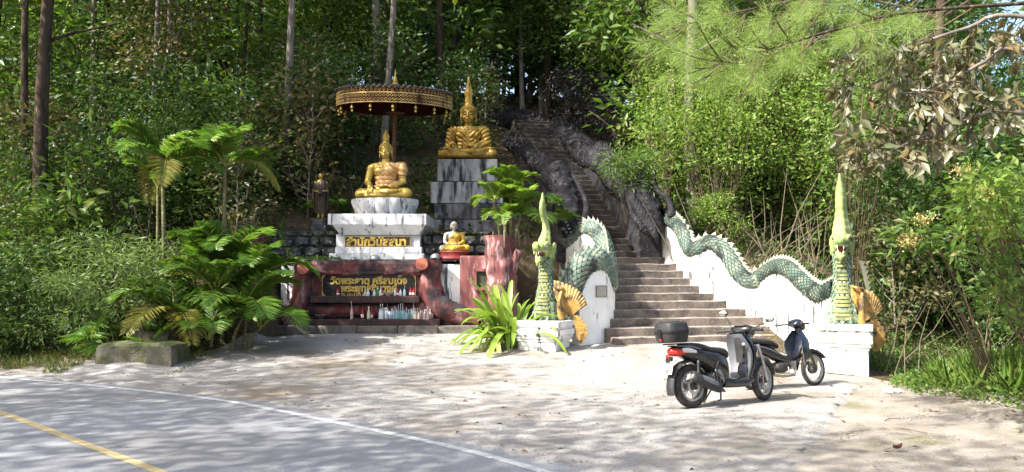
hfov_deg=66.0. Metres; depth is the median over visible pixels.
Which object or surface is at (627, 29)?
forest tree
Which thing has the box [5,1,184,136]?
forest tree
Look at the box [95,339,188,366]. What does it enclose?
concrete block
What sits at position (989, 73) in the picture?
forest tree
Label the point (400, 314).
drink bottle
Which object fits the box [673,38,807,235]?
vine covered tree
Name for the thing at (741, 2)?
forest tree
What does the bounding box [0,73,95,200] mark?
sapling
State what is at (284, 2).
forest tree
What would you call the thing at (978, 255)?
sapling
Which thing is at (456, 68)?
tall tree
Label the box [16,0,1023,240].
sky
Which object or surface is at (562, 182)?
stone sea monster
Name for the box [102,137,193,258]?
sapling
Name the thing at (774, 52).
forest tree
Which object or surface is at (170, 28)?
tall tree
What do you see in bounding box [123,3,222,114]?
forest tree
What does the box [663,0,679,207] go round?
tall tree
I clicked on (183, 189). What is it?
sapling
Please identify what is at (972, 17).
forest tree
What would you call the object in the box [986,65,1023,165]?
forest tree
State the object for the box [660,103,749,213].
sapling
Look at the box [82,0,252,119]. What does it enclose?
forest tree
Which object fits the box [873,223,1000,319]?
dark bush
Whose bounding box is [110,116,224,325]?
areca palm
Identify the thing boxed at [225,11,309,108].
sapling
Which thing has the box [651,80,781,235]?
leafy bush
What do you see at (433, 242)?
rock wall
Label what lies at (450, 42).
forest tree
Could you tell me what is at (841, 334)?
serpent balustrade
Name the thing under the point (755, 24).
forest tree
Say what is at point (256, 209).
sapling
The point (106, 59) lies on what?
forest tree
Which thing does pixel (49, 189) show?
dark bush
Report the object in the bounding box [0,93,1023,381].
ground
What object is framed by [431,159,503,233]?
tiered plinth
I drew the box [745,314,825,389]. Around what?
motorbike
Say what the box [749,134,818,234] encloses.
sapling
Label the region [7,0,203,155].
forest tree
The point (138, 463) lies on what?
road centre line
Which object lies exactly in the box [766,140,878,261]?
sapling
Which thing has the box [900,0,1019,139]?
forest tree
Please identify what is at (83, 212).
sapling
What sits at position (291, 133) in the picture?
sapling
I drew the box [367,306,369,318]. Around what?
drink bottle
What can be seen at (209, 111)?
sapling
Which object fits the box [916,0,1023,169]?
forest tree
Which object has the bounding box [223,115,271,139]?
dark bush
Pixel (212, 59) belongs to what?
forest tree
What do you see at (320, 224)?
statue block
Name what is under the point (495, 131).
sapling
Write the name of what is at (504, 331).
strap leaved plant
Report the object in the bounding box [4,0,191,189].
forest tree
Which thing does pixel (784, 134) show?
forest tree
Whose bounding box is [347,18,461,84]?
forest tree
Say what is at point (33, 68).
forest tree
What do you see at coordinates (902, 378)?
ground cover
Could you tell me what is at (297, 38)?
sapling
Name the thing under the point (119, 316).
feathery shrub
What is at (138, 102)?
sapling
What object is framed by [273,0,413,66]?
forest tree
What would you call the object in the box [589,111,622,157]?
bare sapling
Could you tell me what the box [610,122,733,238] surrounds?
sapling
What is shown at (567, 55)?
forest tree
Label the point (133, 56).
sapling
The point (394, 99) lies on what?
ceremonial parasol
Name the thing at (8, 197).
sapling
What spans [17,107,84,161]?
sapling
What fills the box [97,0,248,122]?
forest tree
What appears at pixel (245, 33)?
tall tree
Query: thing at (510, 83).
forest tree
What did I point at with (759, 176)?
sapling
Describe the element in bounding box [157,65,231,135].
sapling
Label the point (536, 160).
stone balustrade
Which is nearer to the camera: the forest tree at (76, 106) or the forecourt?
the forecourt
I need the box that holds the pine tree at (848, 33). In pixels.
[619,0,1023,120]
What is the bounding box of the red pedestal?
[439,251,467,258]
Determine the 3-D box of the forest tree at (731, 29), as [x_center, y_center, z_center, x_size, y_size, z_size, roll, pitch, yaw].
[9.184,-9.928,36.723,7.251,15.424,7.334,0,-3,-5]
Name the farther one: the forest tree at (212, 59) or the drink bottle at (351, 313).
the forest tree at (212, 59)
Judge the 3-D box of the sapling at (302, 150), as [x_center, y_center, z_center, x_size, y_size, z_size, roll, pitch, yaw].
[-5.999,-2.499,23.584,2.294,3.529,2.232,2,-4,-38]
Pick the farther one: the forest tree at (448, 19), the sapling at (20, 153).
the forest tree at (448, 19)
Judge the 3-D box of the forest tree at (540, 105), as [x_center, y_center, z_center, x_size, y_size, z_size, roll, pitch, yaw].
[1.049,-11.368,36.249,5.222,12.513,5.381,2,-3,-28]
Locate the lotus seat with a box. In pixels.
[351,197,418,213]
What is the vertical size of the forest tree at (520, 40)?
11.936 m
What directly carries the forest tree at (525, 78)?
on the ground at (528, 275)
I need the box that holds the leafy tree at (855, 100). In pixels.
[785,54,931,308]
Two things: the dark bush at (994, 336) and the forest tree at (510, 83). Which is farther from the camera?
the forest tree at (510, 83)
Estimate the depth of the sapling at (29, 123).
21.85 m
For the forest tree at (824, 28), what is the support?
on the ground at (528, 275)
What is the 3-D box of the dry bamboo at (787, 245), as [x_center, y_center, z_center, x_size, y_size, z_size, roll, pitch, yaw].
[6.355,-0.158,21.476,5.295,4.047,5.164,-1,-3,20]
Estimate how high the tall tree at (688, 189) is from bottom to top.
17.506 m
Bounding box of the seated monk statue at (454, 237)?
[439,221,470,251]
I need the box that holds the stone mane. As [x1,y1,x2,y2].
[629,193,658,243]
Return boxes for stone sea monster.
[548,160,589,238]
[621,159,674,237]
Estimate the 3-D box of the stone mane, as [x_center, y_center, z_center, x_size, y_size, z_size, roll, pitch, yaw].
[3.572,-0.480,21.379,0.802,1.422,0.302,-1,-3,21]
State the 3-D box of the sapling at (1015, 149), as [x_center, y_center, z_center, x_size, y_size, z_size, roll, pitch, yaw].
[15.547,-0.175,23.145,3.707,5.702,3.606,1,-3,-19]
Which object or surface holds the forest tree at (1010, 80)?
on the ground at (528, 275)
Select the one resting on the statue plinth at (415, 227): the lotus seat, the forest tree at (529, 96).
the lotus seat
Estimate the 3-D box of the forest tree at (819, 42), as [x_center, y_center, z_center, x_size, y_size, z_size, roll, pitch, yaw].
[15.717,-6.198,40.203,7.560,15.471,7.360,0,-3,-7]
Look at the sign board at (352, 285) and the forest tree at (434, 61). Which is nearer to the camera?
the sign board at (352, 285)
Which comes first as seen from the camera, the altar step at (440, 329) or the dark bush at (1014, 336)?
the dark bush at (1014, 336)
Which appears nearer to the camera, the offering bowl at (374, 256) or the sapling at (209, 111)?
the offering bowl at (374, 256)
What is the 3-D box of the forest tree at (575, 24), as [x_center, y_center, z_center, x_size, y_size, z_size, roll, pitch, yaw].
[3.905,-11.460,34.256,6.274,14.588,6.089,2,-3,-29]
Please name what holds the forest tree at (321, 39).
on the ground at (528, 275)
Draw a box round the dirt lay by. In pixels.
[793,374,1023,471]
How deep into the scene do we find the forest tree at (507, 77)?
36.89 m
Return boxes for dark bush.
[0,222,27,265]
[0,231,103,337]
[0,254,74,355]
[0,271,68,356]
[1,161,94,220]
[52,196,124,250]
[184,147,287,212]
[191,131,291,206]
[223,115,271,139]
[324,83,373,143]
[331,81,373,137]
[448,122,500,146]
[853,231,982,333]
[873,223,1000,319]
[873,249,990,323]
[939,276,1023,348]
[979,279,1023,346]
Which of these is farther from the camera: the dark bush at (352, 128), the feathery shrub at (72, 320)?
the dark bush at (352, 128)
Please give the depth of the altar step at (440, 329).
19.36 m
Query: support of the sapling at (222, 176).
on the ground at (528, 275)
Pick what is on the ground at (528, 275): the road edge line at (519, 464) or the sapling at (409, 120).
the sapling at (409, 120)
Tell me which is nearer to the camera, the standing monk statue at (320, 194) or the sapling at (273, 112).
the standing monk statue at (320, 194)
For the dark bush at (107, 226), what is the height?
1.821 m
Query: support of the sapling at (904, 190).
on the ground at (528, 275)
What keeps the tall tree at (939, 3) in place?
on the ground at (528, 275)
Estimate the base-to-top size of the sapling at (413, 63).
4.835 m
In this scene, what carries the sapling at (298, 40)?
on the ground at (528, 275)
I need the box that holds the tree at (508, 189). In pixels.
[468,163,549,247]
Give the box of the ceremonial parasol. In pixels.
[334,69,453,162]
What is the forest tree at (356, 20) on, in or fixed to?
on the ground at (528, 275)
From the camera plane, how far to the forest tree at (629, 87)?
39.67 m
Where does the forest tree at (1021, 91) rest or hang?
on the ground at (528, 275)
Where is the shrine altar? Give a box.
[280,256,489,330]
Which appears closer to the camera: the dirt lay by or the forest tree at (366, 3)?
the dirt lay by
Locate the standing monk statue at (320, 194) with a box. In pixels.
[312,173,328,217]
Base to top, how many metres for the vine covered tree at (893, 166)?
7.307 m
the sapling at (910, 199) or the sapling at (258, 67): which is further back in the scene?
the sapling at (258, 67)
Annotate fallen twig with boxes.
[900,428,926,433]
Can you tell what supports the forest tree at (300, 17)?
on the ground at (528, 275)
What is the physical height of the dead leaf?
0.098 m
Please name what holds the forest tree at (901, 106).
on the ground at (528, 275)
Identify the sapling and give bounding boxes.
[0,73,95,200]
[0,88,96,228]
[0,108,184,284]
[0,115,49,227]
[0,128,94,257]
[0,134,103,247]
[0,138,20,227]
[0,143,28,257]
[0,175,40,304]
[0,175,103,286]
[1,178,117,297]
[16,117,104,225]
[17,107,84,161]
[18,136,108,222]
[36,109,150,260]
[49,50,163,195]
[90,29,201,136]
[91,100,218,228]
[97,149,172,235]
[98,91,183,205]
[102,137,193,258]
[103,50,252,218]
[115,119,205,231]
[120,67,259,208]
[153,54,269,205]
[156,63,251,121]
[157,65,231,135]
[159,53,235,123]
[160,107,284,231]
[167,96,248,214]
[178,57,291,189]
[187,103,292,241]
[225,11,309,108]
[235,33,279,116]
[241,85,299,162]
[243,75,334,198]
[243,76,314,175]
[245,53,358,217]
[246,39,324,114]
[248,57,298,139]
[249,28,361,177]
[250,27,346,150]
[252,47,334,155]
[266,37,358,160]
[268,13,358,135]
[268,25,334,102]
[275,101,346,190]
[296,34,391,174]
[341,5,439,152]
[355,23,433,132]
[376,65,439,156]
[411,35,507,160]
[449,64,514,148]
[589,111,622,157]
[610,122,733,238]
[652,97,733,201]
[656,94,745,209]
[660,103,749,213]
[682,49,769,150]
[714,92,784,213]
[718,122,785,221]
[730,109,787,211]
[748,87,797,214]
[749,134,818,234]
[766,137,822,235]
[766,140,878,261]
[772,127,854,245]
[785,147,895,261]
[793,129,877,257]
[818,133,989,337]
[850,191,965,345]
[866,111,1023,333]
[873,167,954,265]
[882,103,1023,308]
[893,194,981,284]
[919,152,1023,340]
[956,167,1023,320]
[968,201,1023,316]
[979,135,1023,191]
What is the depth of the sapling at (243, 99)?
23.53 m
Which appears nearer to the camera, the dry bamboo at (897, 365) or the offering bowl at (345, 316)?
the dry bamboo at (897, 365)
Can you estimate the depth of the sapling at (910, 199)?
21.97 m
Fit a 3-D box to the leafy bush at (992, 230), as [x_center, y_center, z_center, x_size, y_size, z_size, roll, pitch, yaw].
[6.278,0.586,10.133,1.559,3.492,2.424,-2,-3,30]
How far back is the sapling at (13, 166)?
23.99 m
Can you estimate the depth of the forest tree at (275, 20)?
42.00 m
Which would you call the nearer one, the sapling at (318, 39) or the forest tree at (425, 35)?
the sapling at (318, 39)
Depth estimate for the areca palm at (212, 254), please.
16.62 m
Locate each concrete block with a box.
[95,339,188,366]
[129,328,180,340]
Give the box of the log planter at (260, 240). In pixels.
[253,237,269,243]
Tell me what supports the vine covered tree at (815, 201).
on the ground at (528, 275)
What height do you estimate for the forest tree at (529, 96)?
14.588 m
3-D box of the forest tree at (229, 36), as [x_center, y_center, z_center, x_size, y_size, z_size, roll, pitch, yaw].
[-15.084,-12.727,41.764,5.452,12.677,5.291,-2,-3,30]
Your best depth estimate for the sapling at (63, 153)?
22.83 m
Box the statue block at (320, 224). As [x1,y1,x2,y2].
[311,218,329,231]
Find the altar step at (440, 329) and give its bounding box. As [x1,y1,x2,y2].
[276,324,478,334]
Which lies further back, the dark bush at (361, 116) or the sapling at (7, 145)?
the dark bush at (361, 116)
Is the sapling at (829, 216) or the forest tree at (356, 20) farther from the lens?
the forest tree at (356, 20)
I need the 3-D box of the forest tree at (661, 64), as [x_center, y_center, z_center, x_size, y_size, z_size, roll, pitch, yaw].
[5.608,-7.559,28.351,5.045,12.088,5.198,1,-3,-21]
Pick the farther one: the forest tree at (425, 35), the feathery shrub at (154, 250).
the forest tree at (425, 35)
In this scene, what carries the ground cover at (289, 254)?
on the rock ledge
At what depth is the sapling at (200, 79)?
22.35 m
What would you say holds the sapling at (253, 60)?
on the ground at (528, 275)
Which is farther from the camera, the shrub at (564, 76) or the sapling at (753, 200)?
the shrub at (564, 76)
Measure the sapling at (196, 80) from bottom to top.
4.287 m
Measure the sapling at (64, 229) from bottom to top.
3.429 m
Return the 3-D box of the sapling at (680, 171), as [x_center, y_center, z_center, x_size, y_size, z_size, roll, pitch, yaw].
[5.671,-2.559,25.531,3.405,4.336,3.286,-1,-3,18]
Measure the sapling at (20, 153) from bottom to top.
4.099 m
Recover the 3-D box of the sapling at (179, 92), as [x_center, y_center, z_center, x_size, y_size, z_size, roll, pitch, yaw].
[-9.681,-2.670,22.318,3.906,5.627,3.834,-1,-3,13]
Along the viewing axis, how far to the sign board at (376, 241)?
20.60 m
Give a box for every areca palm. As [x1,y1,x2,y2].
[104,218,321,349]
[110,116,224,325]
[171,121,280,318]
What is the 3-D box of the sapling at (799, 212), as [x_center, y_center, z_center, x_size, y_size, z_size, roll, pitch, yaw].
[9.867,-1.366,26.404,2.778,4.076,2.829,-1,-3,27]
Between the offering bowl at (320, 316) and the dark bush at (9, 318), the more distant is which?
the offering bowl at (320, 316)
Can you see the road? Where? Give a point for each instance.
(172, 433)
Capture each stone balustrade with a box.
[475,101,664,257]
[497,125,565,263]
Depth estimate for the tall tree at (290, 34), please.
23.64 m
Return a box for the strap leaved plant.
[448,277,567,357]
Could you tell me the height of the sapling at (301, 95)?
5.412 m
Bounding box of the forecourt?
[4,333,856,471]
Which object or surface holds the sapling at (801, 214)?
on the ground at (528, 275)
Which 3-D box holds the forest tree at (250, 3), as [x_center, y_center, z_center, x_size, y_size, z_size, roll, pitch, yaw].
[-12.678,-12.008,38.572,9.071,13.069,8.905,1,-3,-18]
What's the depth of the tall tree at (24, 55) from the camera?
22.20 m
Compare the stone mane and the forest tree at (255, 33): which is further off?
the forest tree at (255, 33)
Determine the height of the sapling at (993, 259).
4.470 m
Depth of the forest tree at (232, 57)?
44.86 m
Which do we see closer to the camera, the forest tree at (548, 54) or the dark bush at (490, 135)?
the dark bush at (490, 135)
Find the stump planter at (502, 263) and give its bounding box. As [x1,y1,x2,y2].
[484,235,522,324]
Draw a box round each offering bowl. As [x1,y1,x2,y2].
[315,314,326,318]
[339,315,349,318]
[369,254,380,258]
[430,253,440,257]
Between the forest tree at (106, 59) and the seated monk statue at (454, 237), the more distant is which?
the forest tree at (106, 59)
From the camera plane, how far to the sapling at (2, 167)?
21.57 m
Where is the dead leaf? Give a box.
[883,443,901,450]
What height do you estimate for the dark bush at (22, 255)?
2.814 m
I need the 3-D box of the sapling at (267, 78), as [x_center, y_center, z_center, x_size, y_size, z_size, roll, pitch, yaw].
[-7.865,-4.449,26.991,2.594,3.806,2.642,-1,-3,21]
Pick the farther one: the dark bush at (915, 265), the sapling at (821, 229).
the sapling at (821, 229)
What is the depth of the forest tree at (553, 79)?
40.88 m
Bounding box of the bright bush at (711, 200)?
[687,188,758,252]
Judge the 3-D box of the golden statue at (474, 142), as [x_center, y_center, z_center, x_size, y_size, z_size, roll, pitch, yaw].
[-1.380,-3.698,24.831,1.911,2.723,1.037,0,-3,3]
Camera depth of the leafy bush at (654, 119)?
23.22 m
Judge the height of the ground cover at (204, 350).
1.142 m
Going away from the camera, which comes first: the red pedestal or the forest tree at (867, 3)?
the red pedestal
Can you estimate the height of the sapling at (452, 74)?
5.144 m
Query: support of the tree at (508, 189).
in the stump planter at (502, 263)
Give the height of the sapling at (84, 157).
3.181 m
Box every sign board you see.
[322,275,415,295]
[345,236,410,245]
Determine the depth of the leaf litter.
11.42 m
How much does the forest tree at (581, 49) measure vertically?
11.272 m
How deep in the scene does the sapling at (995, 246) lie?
19.32 m
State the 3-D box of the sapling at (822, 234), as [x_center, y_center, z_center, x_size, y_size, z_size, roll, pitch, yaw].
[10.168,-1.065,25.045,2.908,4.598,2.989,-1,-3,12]
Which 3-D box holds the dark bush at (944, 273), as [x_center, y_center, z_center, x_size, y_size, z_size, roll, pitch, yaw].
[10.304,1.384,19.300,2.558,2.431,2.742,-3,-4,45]
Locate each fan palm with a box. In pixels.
[56,312,171,356]
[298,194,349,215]
[503,191,581,224]
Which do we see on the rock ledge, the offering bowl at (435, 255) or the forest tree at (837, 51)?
the offering bowl at (435, 255)
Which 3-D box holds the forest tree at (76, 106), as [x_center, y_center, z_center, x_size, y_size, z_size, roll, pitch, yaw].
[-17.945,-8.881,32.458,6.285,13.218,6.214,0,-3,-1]
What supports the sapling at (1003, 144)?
on the ground at (528, 275)
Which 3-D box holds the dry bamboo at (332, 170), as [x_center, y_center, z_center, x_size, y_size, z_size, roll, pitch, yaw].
[-6.087,-2.790,24.479,4.925,5.216,5.601,0,-3,0]
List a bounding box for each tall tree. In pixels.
[21,0,31,249]
[32,0,119,270]
[161,0,171,124]
[240,2,248,124]
[278,0,294,192]
[370,0,380,144]
[378,0,396,161]
[436,0,447,141]
[451,0,460,126]
[632,0,747,235]
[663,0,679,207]
[866,0,971,325]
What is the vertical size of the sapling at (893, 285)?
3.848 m
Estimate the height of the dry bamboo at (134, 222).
3.338 m
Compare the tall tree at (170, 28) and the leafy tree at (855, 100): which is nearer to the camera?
the leafy tree at (855, 100)
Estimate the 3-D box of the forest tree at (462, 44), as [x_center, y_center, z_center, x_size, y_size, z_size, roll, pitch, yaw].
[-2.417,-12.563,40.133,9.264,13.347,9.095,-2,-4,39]
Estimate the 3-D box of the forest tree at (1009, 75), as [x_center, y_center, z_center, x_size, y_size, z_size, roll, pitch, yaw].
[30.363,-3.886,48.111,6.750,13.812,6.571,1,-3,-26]
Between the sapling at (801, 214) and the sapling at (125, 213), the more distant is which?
the sapling at (801, 214)
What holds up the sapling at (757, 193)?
on the ground at (528, 275)
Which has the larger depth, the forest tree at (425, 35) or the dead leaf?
the forest tree at (425, 35)
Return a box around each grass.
[0,320,203,373]
[907,342,1023,396]
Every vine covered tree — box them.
[608,31,708,190]
[632,26,776,227]
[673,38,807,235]
[726,15,847,233]
[748,40,884,253]
[792,74,927,240]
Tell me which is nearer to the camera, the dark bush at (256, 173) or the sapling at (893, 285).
the sapling at (893, 285)
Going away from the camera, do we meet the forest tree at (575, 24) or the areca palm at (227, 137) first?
the areca palm at (227, 137)
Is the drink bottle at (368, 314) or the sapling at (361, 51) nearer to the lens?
the drink bottle at (368, 314)
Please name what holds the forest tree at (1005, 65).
on the ground at (528, 275)
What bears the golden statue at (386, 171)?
on the lotus seat
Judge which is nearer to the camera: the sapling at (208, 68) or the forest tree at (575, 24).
the sapling at (208, 68)
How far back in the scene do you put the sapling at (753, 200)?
24.29 m
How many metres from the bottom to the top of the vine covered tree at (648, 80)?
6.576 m
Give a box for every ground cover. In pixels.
[0,317,233,376]
[2,141,985,333]
[278,222,341,260]
[869,326,1023,408]
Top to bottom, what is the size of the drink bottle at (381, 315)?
0.404 m
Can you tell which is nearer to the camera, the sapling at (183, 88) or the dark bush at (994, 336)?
the dark bush at (994, 336)
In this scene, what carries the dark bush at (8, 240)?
on the ground at (528, 275)
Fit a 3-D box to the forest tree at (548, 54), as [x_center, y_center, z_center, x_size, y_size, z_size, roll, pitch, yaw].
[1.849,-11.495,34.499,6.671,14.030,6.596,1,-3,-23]
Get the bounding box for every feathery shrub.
[0,262,130,356]
[0,266,94,351]
[24,218,154,328]
[37,239,181,340]
[90,229,226,337]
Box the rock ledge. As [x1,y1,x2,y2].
[283,259,459,263]
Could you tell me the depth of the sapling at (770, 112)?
28.31 m
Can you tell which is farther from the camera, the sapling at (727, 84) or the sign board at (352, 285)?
the sapling at (727, 84)
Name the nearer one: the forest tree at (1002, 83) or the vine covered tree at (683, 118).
the vine covered tree at (683, 118)
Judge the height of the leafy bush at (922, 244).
2.873 m
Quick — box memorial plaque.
[596,286,606,296]
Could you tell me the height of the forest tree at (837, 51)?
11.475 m
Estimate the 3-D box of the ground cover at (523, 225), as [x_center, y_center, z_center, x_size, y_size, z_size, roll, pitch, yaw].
[-2.004,-0.603,22.251,28.207,6.303,9.972,0,-3,0]
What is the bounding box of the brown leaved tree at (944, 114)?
[819,13,1023,183]
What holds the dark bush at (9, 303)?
on the ground at (528, 275)
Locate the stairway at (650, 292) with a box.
[511,120,774,344]
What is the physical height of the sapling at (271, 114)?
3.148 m
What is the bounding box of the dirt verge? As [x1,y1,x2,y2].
[0,353,95,373]
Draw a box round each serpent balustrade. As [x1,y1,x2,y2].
[516,193,618,351]
[660,173,885,376]
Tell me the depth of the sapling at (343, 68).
25.36 m
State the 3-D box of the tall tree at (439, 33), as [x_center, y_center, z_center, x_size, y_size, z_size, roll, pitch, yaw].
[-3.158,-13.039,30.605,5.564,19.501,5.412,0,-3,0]
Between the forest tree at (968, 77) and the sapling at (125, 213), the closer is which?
the sapling at (125, 213)
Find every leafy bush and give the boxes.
[588,137,680,233]
[621,84,703,209]
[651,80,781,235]
[870,200,998,384]
[929,152,1023,347]
[946,230,1023,344]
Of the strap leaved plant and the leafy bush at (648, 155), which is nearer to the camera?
the strap leaved plant
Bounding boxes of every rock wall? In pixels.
[271,231,338,268]
[422,232,490,258]
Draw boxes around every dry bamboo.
[53,180,266,298]
[251,83,370,217]
[638,161,834,278]
[873,279,1023,375]
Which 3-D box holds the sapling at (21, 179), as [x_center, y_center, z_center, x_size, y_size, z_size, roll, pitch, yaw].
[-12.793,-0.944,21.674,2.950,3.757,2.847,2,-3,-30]
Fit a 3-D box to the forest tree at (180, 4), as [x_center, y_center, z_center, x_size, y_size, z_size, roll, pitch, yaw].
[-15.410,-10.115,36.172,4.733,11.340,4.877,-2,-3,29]
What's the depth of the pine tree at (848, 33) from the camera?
8.51 m
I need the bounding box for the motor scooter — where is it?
[653,310,774,407]
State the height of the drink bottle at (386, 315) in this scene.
0.311 m
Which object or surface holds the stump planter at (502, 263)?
on the ground at (528, 275)
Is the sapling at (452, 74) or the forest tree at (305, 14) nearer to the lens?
the sapling at (452, 74)
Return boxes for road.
[0,374,589,471]
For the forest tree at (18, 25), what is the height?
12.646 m
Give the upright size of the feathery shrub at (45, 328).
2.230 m
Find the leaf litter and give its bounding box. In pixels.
[122,331,1023,470]
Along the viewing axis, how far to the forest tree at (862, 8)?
31.04 m
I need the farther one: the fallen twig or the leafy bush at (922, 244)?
the leafy bush at (922, 244)
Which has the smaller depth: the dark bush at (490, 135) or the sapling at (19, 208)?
the sapling at (19, 208)
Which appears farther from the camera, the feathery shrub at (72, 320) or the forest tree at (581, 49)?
the forest tree at (581, 49)
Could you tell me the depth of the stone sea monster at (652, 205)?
21.71 m
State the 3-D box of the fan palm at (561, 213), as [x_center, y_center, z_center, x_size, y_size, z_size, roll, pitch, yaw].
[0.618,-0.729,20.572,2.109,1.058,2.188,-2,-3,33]
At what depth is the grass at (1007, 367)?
11.86 m
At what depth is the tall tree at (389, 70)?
26.61 m
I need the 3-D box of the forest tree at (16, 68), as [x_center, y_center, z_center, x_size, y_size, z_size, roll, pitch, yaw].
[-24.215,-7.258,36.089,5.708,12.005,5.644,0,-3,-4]
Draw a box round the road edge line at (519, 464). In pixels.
[0,376,552,471]
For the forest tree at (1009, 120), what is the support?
on the ground at (528, 275)
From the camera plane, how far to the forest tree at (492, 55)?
36.00 m
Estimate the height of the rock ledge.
0.160 m
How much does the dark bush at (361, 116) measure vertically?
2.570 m
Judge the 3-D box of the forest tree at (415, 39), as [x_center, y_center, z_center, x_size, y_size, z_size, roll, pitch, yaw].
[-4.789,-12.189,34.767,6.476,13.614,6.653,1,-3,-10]
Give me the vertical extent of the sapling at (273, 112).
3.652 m
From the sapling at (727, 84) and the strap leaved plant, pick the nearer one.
the strap leaved plant
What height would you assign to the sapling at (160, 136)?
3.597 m
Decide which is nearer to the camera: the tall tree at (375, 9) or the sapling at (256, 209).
the sapling at (256, 209)
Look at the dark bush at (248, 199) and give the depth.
22.06 m
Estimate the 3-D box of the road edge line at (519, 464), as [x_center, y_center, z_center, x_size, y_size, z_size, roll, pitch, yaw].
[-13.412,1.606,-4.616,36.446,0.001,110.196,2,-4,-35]
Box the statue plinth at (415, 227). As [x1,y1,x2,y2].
[328,214,433,258]
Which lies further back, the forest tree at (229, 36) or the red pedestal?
the forest tree at (229, 36)
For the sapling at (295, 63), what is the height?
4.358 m
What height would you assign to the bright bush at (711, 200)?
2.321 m
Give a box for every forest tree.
[0,0,71,195]
[0,0,86,167]
[0,0,105,131]
[0,0,114,154]
[0,11,114,154]
[0,14,34,147]
[3,0,150,161]
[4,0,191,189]
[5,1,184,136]
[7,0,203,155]
[53,0,153,145]
[71,1,214,122]
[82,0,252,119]
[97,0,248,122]
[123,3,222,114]
[147,0,218,112]
[162,0,282,102]
[173,0,333,133]
[187,0,345,99]
[196,0,273,105]
[204,0,253,93]
[228,0,324,46]
[234,2,312,48]
[239,0,366,83]
[252,2,257,104]
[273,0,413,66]
[276,0,346,54]
[285,0,352,43]
[287,0,368,83]
[313,0,418,84]
[315,0,447,120]
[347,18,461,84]
[351,0,484,88]
[358,0,465,87]
[362,1,486,90]
[386,0,533,127]
[399,2,446,88]
[400,0,517,88]
[414,3,562,98]
[423,1,489,98]
[426,0,543,101]
[445,0,537,103]
[446,0,534,107]
[471,0,595,119]
[473,5,575,100]
[475,19,617,99]
[480,0,566,109]
[483,2,518,96]
[489,6,537,102]
[503,1,568,113]
[523,0,592,121]
[524,1,618,121]
[537,0,644,126]
[542,0,651,140]
[547,0,683,129]
[548,0,741,197]
[569,0,685,149]
[591,4,681,115]
[611,0,751,147]
[630,1,723,100]
[640,0,784,117]
[660,0,781,166]
[704,0,822,109]
[725,7,823,142]
[729,0,854,235]
[757,0,896,141]
[765,0,864,216]
[790,0,908,224]
[797,37,887,141]
[797,110,904,265]
[819,0,1023,221]
[827,0,964,264]
[827,25,999,249]
[857,0,1023,135]
[883,57,1023,177]
[885,0,1023,219]
[889,0,1019,212]
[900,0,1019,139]
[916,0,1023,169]
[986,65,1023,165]
[986,77,1023,177]
[992,60,1023,93]
[994,36,1023,161]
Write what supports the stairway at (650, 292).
on the ground at (528, 275)
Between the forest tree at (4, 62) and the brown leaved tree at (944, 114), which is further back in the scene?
the forest tree at (4, 62)
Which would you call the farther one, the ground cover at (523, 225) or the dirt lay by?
the ground cover at (523, 225)
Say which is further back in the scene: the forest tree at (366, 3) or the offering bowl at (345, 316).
the forest tree at (366, 3)
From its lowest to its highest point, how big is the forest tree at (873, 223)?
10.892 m
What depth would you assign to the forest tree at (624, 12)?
30.10 m
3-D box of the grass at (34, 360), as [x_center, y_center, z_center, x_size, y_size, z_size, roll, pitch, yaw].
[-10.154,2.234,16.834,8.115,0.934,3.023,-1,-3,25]
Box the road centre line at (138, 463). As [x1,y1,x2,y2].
[0,410,167,471]
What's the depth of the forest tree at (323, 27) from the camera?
40.70 m
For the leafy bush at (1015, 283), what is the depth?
9.60 m
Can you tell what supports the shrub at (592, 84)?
on the ground at (528, 275)
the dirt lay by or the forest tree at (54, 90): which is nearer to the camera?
the dirt lay by
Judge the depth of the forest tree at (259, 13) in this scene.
27.52 m
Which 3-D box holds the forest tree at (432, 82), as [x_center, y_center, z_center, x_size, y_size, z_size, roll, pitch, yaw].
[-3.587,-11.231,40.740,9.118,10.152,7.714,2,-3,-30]
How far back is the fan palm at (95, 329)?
15.71 m
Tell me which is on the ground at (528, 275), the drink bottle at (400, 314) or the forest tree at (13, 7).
the forest tree at (13, 7)
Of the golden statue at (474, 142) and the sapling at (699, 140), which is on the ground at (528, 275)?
the sapling at (699, 140)
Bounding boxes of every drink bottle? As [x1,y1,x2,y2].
[350,303,352,318]
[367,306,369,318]
[380,304,383,318]
[384,308,387,318]
[399,304,401,318]
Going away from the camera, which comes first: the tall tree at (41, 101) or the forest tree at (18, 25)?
the tall tree at (41, 101)
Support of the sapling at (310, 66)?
on the ground at (528, 275)
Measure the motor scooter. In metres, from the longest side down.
2.188 x 1.340 x 0.848 m
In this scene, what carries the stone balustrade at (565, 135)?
on the ground at (528, 275)
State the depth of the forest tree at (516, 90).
41.77 m
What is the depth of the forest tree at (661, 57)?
37.31 m
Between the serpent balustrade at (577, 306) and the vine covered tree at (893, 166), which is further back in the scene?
the vine covered tree at (893, 166)
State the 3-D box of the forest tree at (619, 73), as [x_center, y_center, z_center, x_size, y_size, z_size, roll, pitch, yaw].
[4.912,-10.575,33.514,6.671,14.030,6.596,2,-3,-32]
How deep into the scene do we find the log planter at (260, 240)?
20.70 m
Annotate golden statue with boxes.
[355,129,412,197]
[437,77,497,158]

